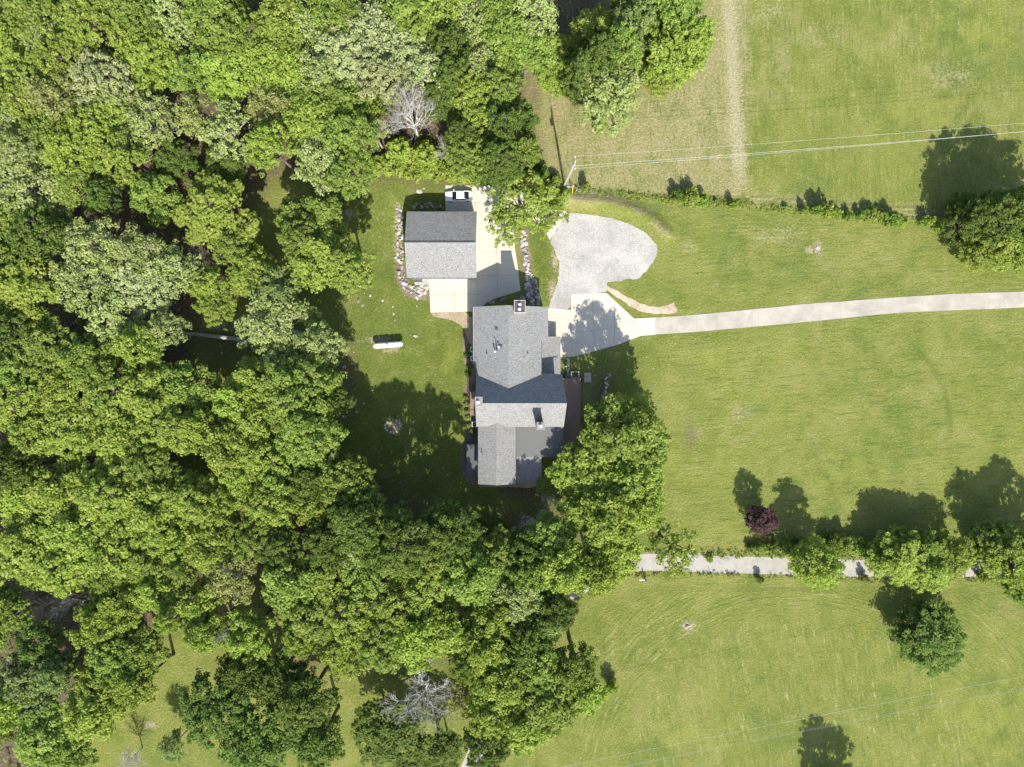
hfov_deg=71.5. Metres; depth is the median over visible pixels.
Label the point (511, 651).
tree
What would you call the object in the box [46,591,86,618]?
tree
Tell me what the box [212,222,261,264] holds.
tree
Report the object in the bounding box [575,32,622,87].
tree
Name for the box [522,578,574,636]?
tree
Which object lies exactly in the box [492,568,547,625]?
tree
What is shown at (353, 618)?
tree
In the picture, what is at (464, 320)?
gravel bed
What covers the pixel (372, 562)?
tree
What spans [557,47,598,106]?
tree
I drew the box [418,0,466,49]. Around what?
tree
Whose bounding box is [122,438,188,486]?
tree
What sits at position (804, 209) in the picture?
shrub
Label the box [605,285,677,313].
gravel swale
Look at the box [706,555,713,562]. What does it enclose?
shrub
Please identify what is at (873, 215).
shrub
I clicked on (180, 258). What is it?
undergrowth
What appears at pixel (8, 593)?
tree
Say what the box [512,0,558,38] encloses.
tree
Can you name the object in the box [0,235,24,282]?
tree
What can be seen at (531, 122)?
tree
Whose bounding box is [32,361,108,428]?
tree
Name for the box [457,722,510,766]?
tree
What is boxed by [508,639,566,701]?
tree
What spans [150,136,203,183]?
tree
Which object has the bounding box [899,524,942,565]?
tree
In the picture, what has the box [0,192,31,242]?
tree
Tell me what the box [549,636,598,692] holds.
tree
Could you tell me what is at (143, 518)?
tree
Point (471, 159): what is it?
tree
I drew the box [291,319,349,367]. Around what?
tree
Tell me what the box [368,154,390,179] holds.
shrub
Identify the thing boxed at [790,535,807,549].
shrub
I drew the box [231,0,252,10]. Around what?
tree
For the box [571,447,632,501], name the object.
tree
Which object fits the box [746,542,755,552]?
shrub
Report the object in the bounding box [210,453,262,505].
tree
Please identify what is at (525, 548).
tree
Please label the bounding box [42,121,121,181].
tree
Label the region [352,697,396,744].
tree
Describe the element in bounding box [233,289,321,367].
tree
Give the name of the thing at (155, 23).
tree
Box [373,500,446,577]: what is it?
tree
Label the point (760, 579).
shrub
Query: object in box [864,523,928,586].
tree
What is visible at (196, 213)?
tree
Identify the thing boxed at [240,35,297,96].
tree
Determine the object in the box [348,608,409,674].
tree
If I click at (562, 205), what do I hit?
shrub
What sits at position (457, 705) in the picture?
tree
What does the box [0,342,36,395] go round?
tree
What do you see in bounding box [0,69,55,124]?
tree
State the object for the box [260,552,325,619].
tree
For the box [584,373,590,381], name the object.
well cover
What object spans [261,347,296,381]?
tree
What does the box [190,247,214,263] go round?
tree
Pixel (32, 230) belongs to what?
tree
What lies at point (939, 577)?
tree
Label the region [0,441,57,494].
tree
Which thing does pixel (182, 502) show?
tree
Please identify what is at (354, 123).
tree
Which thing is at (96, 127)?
tree
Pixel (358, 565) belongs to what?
tree
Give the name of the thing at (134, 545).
tree
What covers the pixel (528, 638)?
tree
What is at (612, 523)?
tree
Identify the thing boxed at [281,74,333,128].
tree
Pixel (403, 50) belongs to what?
tree
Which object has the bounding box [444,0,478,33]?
tree
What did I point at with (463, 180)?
shrub
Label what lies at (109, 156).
tree
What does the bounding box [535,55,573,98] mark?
tree
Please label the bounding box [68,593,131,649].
tree
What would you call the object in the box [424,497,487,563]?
tree
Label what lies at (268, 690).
tree
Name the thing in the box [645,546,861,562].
weeds
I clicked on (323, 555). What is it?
tree
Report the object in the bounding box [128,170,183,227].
tree
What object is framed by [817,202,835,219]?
shrub
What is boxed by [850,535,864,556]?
shrub
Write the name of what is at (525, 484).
mulch bed
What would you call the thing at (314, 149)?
tree
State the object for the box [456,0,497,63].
tree
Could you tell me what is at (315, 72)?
tree
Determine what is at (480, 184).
shrub
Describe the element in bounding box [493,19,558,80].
tree
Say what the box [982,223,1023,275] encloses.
tree
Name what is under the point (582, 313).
parking slab
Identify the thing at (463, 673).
tree
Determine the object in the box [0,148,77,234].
tree
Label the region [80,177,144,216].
tree
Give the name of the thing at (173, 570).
tree
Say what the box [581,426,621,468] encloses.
tree
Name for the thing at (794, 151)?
power line
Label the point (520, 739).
tree
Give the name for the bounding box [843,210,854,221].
shrub
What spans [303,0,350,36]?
tree
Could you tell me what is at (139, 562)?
tree
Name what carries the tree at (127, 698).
on the ground
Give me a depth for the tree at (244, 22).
109.77 m
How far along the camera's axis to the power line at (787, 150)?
114.65 m
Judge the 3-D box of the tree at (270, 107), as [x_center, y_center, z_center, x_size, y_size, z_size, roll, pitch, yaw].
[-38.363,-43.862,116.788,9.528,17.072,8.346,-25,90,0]
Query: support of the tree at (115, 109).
on the ground
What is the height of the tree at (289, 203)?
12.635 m
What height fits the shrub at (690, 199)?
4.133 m
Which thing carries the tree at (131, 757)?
on the ground
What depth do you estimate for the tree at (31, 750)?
110.95 m
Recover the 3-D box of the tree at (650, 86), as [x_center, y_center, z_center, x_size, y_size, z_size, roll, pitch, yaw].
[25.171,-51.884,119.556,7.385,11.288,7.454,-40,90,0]
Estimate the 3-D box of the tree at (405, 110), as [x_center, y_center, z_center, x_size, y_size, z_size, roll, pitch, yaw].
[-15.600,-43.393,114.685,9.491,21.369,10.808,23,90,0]
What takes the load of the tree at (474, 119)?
on the ground
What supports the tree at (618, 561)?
on the ground
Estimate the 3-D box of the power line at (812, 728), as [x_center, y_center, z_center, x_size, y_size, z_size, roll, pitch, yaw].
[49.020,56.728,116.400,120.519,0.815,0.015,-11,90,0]
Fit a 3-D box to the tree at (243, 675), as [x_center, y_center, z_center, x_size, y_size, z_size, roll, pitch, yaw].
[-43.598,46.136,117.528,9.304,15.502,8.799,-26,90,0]
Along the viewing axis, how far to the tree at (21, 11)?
109.84 m
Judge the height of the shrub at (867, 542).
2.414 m
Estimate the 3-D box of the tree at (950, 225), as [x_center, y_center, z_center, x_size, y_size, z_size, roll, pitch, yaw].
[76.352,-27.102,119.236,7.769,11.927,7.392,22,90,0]
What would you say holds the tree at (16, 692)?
on the ground
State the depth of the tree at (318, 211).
113.78 m
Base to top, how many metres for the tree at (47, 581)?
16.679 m
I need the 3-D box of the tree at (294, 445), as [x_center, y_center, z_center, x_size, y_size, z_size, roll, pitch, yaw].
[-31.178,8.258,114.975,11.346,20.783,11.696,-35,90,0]
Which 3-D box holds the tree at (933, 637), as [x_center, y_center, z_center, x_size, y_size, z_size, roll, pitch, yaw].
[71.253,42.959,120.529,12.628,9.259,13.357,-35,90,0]
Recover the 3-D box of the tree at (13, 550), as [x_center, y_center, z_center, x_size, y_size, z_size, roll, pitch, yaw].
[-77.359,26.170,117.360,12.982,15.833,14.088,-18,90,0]
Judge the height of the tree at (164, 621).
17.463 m
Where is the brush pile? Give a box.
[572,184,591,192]
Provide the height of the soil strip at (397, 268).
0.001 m
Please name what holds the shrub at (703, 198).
on the ground
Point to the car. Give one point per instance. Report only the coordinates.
(459, 195)
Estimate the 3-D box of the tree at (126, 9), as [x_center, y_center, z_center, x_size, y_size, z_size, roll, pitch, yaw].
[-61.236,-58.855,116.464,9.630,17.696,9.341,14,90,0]
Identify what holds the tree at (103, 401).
on the ground
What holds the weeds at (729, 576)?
on the ground
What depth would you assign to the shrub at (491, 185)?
123.07 m
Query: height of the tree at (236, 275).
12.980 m
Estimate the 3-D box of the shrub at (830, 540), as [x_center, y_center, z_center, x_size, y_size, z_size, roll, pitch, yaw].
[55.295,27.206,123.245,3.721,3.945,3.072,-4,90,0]
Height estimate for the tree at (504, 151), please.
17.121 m
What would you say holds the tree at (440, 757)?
on the ground
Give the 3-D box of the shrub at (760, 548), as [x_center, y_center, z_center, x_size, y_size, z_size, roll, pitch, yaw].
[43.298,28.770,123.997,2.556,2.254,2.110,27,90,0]
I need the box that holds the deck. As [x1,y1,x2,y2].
[563,374,580,456]
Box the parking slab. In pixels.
[548,293,655,356]
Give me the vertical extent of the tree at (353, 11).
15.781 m
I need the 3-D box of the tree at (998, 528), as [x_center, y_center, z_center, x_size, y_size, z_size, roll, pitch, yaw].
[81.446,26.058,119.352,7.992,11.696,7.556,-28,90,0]
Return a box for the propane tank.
[373,341,402,348]
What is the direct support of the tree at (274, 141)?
on the ground
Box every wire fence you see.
[575,186,921,218]
[642,573,969,580]
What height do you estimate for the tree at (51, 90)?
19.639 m
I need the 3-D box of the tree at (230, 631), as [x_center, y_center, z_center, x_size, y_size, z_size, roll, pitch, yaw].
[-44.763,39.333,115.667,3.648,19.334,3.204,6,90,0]
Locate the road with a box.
[656,291,1023,333]
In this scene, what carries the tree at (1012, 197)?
on the ground
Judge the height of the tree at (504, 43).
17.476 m
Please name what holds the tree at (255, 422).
on the ground
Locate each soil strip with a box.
[394,261,429,299]
[518,230,539,306]
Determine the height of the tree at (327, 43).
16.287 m
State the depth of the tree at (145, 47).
112.21 m
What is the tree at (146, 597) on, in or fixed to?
on the ground
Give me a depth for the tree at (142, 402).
110.20 m
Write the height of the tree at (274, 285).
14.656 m
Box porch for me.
[470,391,475,414]
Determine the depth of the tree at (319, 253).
111.70 m
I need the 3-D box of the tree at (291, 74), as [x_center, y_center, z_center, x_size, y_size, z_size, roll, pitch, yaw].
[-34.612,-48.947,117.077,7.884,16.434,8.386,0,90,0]
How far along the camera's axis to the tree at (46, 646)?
112.20 m
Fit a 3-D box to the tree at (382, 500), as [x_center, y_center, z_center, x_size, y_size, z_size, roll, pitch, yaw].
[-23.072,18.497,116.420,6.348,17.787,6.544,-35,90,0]
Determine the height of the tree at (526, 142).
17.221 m
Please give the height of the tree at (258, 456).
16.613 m
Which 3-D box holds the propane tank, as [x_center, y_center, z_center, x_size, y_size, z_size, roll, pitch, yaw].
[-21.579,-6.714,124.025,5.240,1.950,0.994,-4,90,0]
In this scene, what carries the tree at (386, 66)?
on the ground
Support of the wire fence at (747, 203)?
on the ground
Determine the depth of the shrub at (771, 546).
123.28 m
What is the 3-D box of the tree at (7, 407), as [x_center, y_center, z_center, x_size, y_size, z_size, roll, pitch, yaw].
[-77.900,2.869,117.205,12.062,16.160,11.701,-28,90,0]
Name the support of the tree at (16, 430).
on the ground
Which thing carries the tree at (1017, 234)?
on the ground
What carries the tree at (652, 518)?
on the ground
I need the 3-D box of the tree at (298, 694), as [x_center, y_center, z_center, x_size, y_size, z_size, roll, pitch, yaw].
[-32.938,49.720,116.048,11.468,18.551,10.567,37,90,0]
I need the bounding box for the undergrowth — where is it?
[0,0,534,766]
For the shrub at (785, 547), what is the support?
on the ground
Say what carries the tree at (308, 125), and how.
on the ground
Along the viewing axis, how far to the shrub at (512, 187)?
121.78 m
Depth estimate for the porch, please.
122.88 m
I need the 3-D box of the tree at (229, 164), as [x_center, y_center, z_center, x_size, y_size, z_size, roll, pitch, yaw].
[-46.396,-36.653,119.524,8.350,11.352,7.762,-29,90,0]
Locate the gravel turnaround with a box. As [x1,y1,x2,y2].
[549,213,656,309]
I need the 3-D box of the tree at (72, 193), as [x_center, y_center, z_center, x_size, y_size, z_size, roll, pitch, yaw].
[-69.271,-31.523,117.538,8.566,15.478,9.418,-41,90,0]
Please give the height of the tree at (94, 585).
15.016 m
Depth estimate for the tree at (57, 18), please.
111.14 m
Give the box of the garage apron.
[429,185,566,319]
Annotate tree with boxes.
[0,0,16,54]
[0,0,63,43]
[0,16,32,71]
[0,44,66,103]
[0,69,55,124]
[0,101,22,142]
[0,123,43,179]
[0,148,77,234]
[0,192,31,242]
[0,225,19,246]
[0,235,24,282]
[0,236,75,328]
[0,304,64,353]
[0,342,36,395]
[0,362,54,437]
[0,403,57,466]
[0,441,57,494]
[0,465,65,528]
[0,509,65,590]
[0,527,19,586]
[0,582,51,635]
[0,613,22,652]
[0,653,79,723]
[0,683,27,748]
[0,683,35,734]
[4,201,80,270]
[11,311,83,383]
[11,619,79,671]
[12,591,58,632]
[12,693,84,766]
[14,101,88,168]
[16,61,89,130]
[17,7,85,67]
[22,453,102,526]
[23,20,97,92]
[28,644,85,698]
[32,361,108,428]
[35,498,120,579]
[35,537,91,598]
[40,391,106,470]
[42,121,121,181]
[43,160,101,213]
[43,719,98,766]
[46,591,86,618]
[48,249,126,312]
[49,0,106,56]
[54,333,124,388]
[58,687,119,741]
[60,215,125,277]
[61,104,124,160]
[62,0,139,63]
[68,47,142,111]
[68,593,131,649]
[68,654,139,732]
[69,79,152,147]
[72,461,155,528]
[75,282,157,362]
[76,355,144,419]
[76,514,147,584]
[77,554,133,608]
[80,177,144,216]
[83,628,153,686]
[87,124,151,186]
[87,578,150,638]
[91,407,165,471]
[96,0,153,41]
[102,26,183,103]
[104,246,182,316]
[109,90,182,160]
[109,652,175,711]
[111,320,178,366]
[113,222,181,276]
[115,355,189,431]
[115,469,187,537]
[116,746,145,766]
[117,616,179,670]
[120,500,178,563]
[121,534,176,584]
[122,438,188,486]
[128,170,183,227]
[128,398,200,465]
[128,561,188,613]
[130,0,189,41]
[136,514,191,565]
[141,310,199,349]
[143,239,206,293]
[144,0,207,48]
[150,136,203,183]
[152,597,187,634]
[156,360,221,413]
[156,725,187,764]
[161,549,208,589]
[162,466,227,530]
[164,45,221,105]
[168,167,259,251]
[170,575,232,625]
[172,400,219,443]
[175,93,226,142]
[178,667,263,749]
[179,517,241,575]
[180,0,253,50]
[180,603,239,653]
[185,263,231,304]
[185,478,246,535]
[186,35,209,57]
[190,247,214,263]
[191,287,237,327]
[194,42,254,101]
[195,97,251,162]
[198,417,258,478]
[204,137,252,182]
[204,547,257,605]
[208,4,267,68]
[208,377,256,424]
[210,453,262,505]
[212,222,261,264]
[213,608,258,644]
[214,649,262,706]
[216,609,275,666]
[216,703,301,766]
[219,516,285,569]
[220,400,278,451]
[224,354,280,408]
[225,243,273,297]
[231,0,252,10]
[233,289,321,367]
[234,426,298,494]
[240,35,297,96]
[242,83,291,128]
[242,480,296,529]
[243,117,296,177]
[246,0,313,53]
[248,648,307,709]
[254,265,302,317]
[254,517,303,571]
[256,454,300,504]
[257,353,347,441]
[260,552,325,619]
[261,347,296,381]
[271,47,315,94]
[272,193,316,231]
[273,583,340,651]
[274,394,349,472]
[274,665,342,734]
[275,219,323,262]
[279,98,337,157]
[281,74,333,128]
[281,454,334,504]
[281,629,317,658]
[282,0,330,50]
[285,227,355,293]
[289,131,352,196]
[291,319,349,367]
[293,482,347,532]
[294,46,348,100]
[294,705,346,766]
[295,194,348,239]
[297,554,366,612]
[300,519,353,570]
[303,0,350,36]
[309,19,376,106]
[312,385,356,420]
[313,627,373,682]
[317,450,375,506]
[319,79,381,130]
[319,106,380,169]
[319,588,380,653]
[321,0,381,48]
[321,148,376,200]
[325,236,376,298]
[327,482,395,560]
[331,518,378,569]
[336,556,410,607]
[339,0,404,65]
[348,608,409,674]
[350,46,411,109]
[350,698,432,766]
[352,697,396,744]
[353,478,386,513]
[359,521,416,577]
[363,575,422,639]
[365,114,393,152]
[369,0,412,19]
[371,90,401,121]
[372,25,430,96]
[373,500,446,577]
[375,76,438,141]
[380,0,448,54]
[380,660,453,735]
[382,609,444,674]
[392,561,460,618]
[403,45,451,101]
[413,728,463,766]
[414,542,460,593]
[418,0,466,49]
[420,79,460,124]
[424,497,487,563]
[426,20,480,62]
[426,599,472,658]
[429,53,473,109]
[435,133,448,158]
[439,542,503,609]
[442,112,482,156]
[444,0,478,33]
[444,524,489,576]
[444,678,478,719]
[446,134,496,184]
[447,651,482,686]
[448,69,490,120]
[451,620,507,677]
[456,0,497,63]
[456,97,504,139]
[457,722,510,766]
[460,592,518,652]
[461,44,502,79]
[463,684,515,743]
[468,650,528,719]
[472,0,522,33]
[475,10,532,71]
[476,132,525,190]
[477,512,509,543]
[478,65,526,112]
[480,524,521,580]
[482,102,527,147]
[483,203,526,248]
[487,169,558,240]
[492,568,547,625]
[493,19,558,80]
[500,704,552,758]
[501,553,546,598]
[501,635,546,685]
[504,525,544,570]
[506,607,554,660]
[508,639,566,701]
[510,132,542,169]
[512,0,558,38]
[512,96,540,134]
[515,673,587,738]
[518,512,539,532]
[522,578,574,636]
[523,509,576,566]
[527,590,578,643]
[534,195,568,228]
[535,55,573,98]
[535,473,562,501]
[537,536,586,594]
[538,33,575,71]
[540,492,563,512]
[544,442,588,495]
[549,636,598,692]
[554,491,601,533]
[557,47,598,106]
[564,665,607,717]
[568,4,625,58]
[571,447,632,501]
[571,550,622,597]
[572,61,644,136]
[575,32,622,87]
[577,389,672,470]
[580,487,648,547]
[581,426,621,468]
[582,529,644,587]
[591,60,645,117]
[598,20,644,75]
[602,457,665,516]
[609,0,630,9]
[610,0,660,60]
[625,432,670,477]
[629,492,665,531]
[635,0,705,58]
[640,50,681,100]
[647,17,705,88]
[647,521,700,577]
[673,14,716,67]
[742,505,779,536]
[785,534,845,591]
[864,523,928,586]
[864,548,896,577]
[884,598,968,679]
[894,546,953,593]
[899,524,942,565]
[932,530,976,580]
[939,197,999,246]
[943,191,980,222]
[954,184,1023,244]
[957,220,1016,272]
[966,517,1023,564]
[975,534,1023,594]
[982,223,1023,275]
[994,193,1023,239]
[1001,529,1023,587]
[1001,582,1023,607]
[1004,213,1023,257]
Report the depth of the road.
124.95 m
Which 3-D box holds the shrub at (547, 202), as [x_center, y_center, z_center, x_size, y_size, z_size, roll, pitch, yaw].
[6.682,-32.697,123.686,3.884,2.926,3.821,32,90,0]
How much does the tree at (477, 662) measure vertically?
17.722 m
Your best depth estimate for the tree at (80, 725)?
109.61 m
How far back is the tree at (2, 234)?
111.79 m
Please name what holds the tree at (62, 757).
on the ground
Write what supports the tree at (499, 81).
on the ground
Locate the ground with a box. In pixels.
[0,0,1023,766]
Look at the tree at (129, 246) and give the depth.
109.73 m
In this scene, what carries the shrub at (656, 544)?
on the ground
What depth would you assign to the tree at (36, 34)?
111.09 m
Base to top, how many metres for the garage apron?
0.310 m
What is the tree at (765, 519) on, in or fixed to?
on the ground
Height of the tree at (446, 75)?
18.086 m
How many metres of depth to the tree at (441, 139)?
119.78 m
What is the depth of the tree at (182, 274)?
112.08 m
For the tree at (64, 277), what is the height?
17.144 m
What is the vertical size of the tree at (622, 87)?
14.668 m
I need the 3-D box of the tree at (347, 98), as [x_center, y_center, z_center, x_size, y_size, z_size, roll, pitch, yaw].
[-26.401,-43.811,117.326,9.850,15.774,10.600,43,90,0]
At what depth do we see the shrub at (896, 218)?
122.60 m
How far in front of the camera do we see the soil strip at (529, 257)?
124.99 m
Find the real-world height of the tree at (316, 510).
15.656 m
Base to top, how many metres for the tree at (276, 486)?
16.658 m
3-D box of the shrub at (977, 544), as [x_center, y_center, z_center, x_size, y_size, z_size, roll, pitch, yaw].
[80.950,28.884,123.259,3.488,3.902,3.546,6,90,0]
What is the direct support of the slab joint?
on the road
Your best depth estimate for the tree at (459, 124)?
111.52 m
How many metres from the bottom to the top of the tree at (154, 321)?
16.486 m
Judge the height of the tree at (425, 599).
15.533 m
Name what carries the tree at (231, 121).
on the ground
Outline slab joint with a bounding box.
[431,189,1004,356]
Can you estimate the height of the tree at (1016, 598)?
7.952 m
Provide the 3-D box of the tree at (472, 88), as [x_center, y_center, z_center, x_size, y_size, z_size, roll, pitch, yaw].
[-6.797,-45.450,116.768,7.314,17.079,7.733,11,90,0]
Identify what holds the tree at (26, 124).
on the ground
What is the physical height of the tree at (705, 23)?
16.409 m
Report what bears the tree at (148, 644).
on the ground
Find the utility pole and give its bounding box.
[563,156,575,185]
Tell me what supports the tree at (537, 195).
on the ground
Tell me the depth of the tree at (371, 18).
109.96 m
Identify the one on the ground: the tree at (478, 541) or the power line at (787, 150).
the tree at (478, 541)
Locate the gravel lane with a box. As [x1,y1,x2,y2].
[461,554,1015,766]
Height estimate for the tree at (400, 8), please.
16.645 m
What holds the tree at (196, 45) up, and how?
on the ground
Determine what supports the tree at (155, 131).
on the ground
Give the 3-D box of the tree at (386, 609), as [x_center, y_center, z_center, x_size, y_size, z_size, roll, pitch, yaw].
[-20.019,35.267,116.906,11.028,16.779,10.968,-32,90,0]
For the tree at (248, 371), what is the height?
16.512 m
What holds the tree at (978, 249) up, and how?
on the ground
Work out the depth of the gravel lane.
124.97 m
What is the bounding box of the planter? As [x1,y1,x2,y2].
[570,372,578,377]
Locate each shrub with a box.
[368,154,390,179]
[384,148,409,177]
[385,136,412,165]
[403,155,424,183]
[410,139,439,174]
[422,160,447,183]
[438,141,456,163]
[440,162,461,185]
[457,167,473,187]
[464,353,470,359]
[469,428,475,434]
[472,169,488,186]
[485,172,500,187]
[507,183,520,197]
[512,166,527,185]
[519,152,540,170]
[520,172,538,190]
[529,162,550,181]
[531,178,553,191]
[542,187,560,203]
[549,173,561,187]
[552,193,567,207]
[561,189,570,199]
[581,182,589,191]
[594,120,607,135]
[604,678,617,694]
[650,539,660,547]
[669,187,683,200]
[681,186,699,208]
[695,193,709,207]
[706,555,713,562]
[728,200,736,208]
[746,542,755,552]
[753,541,766,553]
[755,574,764,583]
[765,539,779,553]
[779,540,790,553]
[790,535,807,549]
[798,205,808,212]
[810,201,825,216]
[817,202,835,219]
[821,531,838,548]
[832,207,842,217]
[836,532,852,554]
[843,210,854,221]
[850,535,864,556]
[853,210,866,220]
[859,573,869,582]
[863,206,879,221]
[864,540,871,549]
[870,533,891,546]
[876,212,890,224]
[882,211,902,228]
[899,216,907,228]
[919,215,936,227]
[932,217,945,232]
[968,541,984,559]
[975,569,990,582]
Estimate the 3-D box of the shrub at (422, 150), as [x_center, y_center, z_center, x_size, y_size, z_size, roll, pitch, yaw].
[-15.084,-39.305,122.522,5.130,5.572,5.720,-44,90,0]
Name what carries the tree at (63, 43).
on the ground
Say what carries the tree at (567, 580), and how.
on the ground
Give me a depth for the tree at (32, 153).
110.09 m
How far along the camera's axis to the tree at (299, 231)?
111.39 m
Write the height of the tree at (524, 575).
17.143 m
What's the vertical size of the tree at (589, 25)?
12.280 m
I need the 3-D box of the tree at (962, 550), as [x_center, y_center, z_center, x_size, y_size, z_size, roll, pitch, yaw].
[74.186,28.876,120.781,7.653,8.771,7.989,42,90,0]
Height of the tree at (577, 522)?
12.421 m
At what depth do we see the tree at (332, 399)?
110.82 m
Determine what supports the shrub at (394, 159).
on the ground
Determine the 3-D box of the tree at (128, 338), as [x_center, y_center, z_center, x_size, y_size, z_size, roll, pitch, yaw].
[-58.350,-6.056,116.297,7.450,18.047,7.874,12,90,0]
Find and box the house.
[467,300,566,484]
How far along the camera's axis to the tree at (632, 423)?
109.94 m
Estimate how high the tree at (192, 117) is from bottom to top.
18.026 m
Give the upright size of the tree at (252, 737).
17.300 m
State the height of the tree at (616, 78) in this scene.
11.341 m
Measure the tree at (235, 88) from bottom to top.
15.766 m
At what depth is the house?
117.74 m
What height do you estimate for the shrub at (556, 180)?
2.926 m
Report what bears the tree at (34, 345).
on the ground
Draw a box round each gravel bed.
[415,279,428,289]
[431,312,472,346]
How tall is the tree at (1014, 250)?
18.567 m
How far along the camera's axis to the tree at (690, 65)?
113.22 m
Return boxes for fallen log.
[181,332,246,341]
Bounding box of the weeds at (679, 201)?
[575,184,943,223]
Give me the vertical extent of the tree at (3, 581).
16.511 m
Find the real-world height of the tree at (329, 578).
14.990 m
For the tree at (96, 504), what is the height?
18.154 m
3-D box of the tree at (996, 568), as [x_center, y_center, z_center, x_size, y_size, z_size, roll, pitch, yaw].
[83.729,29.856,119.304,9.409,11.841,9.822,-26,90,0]
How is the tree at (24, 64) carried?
on the ground
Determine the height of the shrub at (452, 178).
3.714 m
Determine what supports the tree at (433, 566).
on the ground
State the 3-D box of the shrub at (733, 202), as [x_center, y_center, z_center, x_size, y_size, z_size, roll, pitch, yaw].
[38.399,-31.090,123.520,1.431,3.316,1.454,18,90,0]
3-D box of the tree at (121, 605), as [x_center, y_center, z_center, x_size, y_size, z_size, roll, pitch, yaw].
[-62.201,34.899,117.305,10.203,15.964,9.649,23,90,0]
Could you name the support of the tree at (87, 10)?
on the ground
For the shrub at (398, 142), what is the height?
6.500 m
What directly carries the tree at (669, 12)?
on the ground
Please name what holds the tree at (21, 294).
on the ground
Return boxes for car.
[445,189,472,202]
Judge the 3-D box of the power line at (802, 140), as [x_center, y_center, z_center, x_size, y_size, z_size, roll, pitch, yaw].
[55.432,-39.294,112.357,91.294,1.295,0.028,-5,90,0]
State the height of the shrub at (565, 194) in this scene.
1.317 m
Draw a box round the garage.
[404,212,476,278]
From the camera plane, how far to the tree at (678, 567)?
111.99 m
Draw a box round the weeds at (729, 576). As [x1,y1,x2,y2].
[624,572,1003,584]
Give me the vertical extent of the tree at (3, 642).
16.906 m
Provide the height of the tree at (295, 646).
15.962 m
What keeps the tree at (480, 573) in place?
on the ground
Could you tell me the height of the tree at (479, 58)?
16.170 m
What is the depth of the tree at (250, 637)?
111.70 m
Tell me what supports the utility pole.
on the ground
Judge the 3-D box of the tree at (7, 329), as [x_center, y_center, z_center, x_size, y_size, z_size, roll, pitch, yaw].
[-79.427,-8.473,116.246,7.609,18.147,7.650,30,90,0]
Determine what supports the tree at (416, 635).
on the ground
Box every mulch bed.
[460,331,477,485]
[478,482,538,487]
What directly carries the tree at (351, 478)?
on the ground
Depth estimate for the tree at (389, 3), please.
111.87 m
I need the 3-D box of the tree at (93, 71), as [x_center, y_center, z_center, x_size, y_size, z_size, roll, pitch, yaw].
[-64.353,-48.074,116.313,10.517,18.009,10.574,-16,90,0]
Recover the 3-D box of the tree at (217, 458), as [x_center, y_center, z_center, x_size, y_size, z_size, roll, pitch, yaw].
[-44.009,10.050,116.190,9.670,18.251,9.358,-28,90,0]
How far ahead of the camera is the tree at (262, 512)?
109.85 m
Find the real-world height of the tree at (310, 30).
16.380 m
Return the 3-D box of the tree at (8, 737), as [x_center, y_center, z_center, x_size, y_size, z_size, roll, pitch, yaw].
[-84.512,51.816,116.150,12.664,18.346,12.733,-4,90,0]
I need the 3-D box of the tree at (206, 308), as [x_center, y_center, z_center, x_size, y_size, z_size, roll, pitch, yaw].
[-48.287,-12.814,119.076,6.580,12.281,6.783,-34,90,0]
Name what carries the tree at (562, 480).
on the ground
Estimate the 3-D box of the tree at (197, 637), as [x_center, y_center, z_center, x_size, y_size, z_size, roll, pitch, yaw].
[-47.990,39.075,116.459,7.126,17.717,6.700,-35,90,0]
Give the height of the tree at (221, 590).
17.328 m
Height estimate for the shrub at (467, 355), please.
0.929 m
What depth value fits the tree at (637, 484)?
111.31 m
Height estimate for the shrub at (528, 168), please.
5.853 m
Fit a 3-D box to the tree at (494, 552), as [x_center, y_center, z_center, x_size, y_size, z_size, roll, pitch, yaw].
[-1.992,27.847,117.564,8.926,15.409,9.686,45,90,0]
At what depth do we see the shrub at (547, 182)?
122.57 m
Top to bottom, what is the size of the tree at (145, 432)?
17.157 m
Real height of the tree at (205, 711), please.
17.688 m
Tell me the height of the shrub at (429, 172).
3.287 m
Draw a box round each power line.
[566,676,1023,766]
[578,132,1015,165]
[587,123,1018,155]
[587,131,1023,167]
[622,690,1010,766]
[627,690,1019,766]
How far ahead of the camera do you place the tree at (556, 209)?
118.09 m
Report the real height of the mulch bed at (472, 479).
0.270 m
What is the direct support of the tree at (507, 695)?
on the ground
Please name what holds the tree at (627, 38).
on the ground
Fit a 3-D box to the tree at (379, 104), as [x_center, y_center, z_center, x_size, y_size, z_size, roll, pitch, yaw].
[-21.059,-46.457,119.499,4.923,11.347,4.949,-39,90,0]
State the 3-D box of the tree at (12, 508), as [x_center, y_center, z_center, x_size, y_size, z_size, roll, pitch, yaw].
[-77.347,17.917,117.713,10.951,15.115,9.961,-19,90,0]
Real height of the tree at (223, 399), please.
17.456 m
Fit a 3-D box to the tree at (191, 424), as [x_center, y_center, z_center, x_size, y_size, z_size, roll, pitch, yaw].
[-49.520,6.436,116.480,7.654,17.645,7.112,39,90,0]
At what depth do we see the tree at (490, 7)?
109.16 m
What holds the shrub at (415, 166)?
on the ground
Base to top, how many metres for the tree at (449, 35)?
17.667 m
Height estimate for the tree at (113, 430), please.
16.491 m
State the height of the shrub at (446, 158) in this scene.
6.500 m
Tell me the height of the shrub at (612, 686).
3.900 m
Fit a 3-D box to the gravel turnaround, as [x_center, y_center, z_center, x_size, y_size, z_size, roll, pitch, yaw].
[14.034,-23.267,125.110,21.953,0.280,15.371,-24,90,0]
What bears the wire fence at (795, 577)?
on the ground
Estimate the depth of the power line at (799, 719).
115.61 m
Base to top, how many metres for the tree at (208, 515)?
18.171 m

